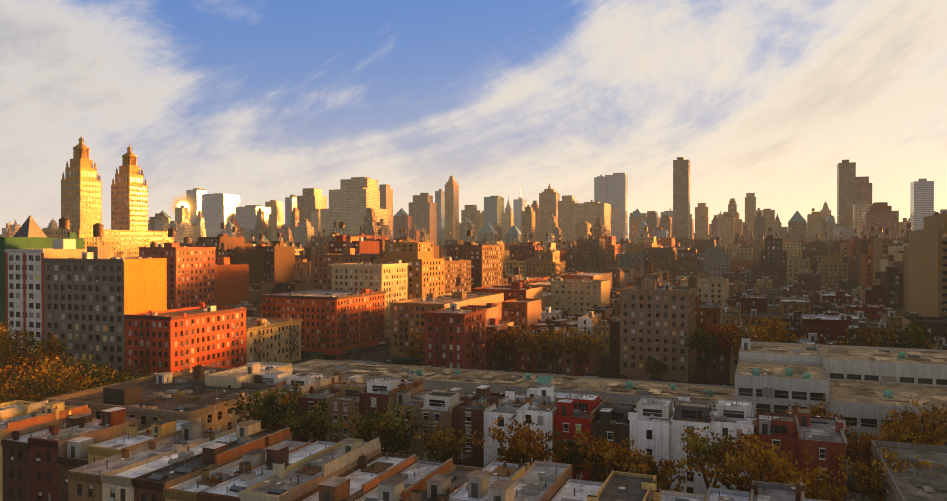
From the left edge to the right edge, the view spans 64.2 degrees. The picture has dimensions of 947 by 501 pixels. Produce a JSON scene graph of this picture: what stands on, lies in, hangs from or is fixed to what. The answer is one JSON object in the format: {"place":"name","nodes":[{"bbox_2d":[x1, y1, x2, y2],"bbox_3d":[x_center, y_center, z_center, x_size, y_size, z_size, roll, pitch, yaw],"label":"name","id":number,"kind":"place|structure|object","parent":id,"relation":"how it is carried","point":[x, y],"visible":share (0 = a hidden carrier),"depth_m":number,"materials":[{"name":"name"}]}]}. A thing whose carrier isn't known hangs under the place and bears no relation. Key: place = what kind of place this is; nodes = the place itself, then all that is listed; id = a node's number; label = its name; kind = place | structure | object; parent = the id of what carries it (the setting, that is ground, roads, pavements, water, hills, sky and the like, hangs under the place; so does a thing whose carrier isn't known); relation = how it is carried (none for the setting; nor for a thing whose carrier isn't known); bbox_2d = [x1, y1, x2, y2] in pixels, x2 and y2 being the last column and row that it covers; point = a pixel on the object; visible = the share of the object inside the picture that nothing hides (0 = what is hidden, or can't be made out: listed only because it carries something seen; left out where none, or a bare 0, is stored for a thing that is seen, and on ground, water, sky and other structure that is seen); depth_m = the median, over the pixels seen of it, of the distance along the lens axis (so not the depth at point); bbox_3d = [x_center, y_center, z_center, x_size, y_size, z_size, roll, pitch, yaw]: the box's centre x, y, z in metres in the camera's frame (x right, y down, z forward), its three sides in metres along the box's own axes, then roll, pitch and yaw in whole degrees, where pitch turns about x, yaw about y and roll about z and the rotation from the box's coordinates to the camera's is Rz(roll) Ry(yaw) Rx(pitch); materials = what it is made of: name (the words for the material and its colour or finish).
{"place":"outdoors","nodes":[
{"label":"outdoors","id":0,"kind":"place"},
{"bbox_2d":[22,347,869,489],"bbox_3d":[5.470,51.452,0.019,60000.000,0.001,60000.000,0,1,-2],"label":"ground","id":1,"kind":"structure","parent":0,"point":[381,355],"depth_m":337.34,"materials":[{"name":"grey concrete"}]},
{"bbox_2d":[41,136,173,257],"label":"twin tower apartments","id":2,"kind":"structure","parent":1,"relation":"on","point":[128,234],"depth_m":534.44,"materials":[{"name":"beige stone"}]},
{"bbox_2d":[180,237,303,254],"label":"gabled apartment block","id":3,"kind":"structure","parent":1,"relation":"on","point":[298,247],"depth_m":708.19,"materials":[{"name":"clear brick"}]},
{"bbox_2d":[0,215,694,387],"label":"apartment buildings","id":4,"kind":"structure","parent":1,"relation":"on","point":[161,309],"depth_m":276.66,"materials":[{"name":"red brick"}]},
{"bbox_2d":[0,360,853,500],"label":"row houses","id":5,"kind":"structure","parent":1,"relation":"on","point":[151,438],"depth_m":124.06,"materials":[{"name":"brown brick"}]},
{"bbox_2d":[0,157,938,246],"bbox_3d":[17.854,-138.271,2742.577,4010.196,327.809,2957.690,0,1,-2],"label":"skyline skyscrapers","id":6,"kind":"structure","parent":1,"relation":"on","point":[357,203],"depth_m":1997.14,"materials":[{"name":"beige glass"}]},
{"bbox_2d":[0,288,946,500],"bbox_3d":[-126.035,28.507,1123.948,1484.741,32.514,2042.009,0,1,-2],"label":"trees","id":7,"kind":"object","parent":1,"relation":"on","point":[33,387],"visible":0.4,"depth_m":152.43,"materials":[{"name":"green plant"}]},
{"bbox_2d":[65,209,946,384],"bbox_3d":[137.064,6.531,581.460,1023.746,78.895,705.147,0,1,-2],"label":"city blocks","id":8,"kind":"structure","parent":1,"relation":"on","point":[545,284],"depth_m":444.90,"materials":[{"name":"brown brick"}]},
{"bbox_2d":[190,228,904,270],"bbox_3d":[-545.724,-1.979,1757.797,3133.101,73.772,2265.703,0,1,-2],"label":"city blocks","id":9,"kind":"structure","parent":1,"relation":"on","point":[601,249],"depth_m":954.29,"materials":[{"name":"brick"}]},
{"bbox_2d":[205,355,946,500],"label":"row houses","id":10,"kind":"structure","parent":1,"relation":"on","point":[651,425],"depth_m":156.34,"materials":[{"name":"white brick"}]},
{"bbox_2d":[341,342,860,492],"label":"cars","id":11,"kind":"object","parent":1,"relation":"on","point":[659,379],"visible":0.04,"depth_m":287.53,"materials":[{"name":"metal"}]},
{"bbox_2d":[293,338,946,463],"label":"school building","id":12,"kind":"structure","parent":1,"relation":"on","point":[861,388],"depth_m":204.55,"materials":[{"name":"white concrete"}]},
{"bbox_2d":[69,345,870,500],"bbox_3d":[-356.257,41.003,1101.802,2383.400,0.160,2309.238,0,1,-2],"label":"streets and pavements","id":13,"kind":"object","parent":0,"point":[610,365],"depth_m":302.22,"materials":[{"name":"grey asphalt"}]},
{"bbox_2d":[0,0,946,240],"label":"sky","id":14,"kind":"structure","parent":0,"point":[260,102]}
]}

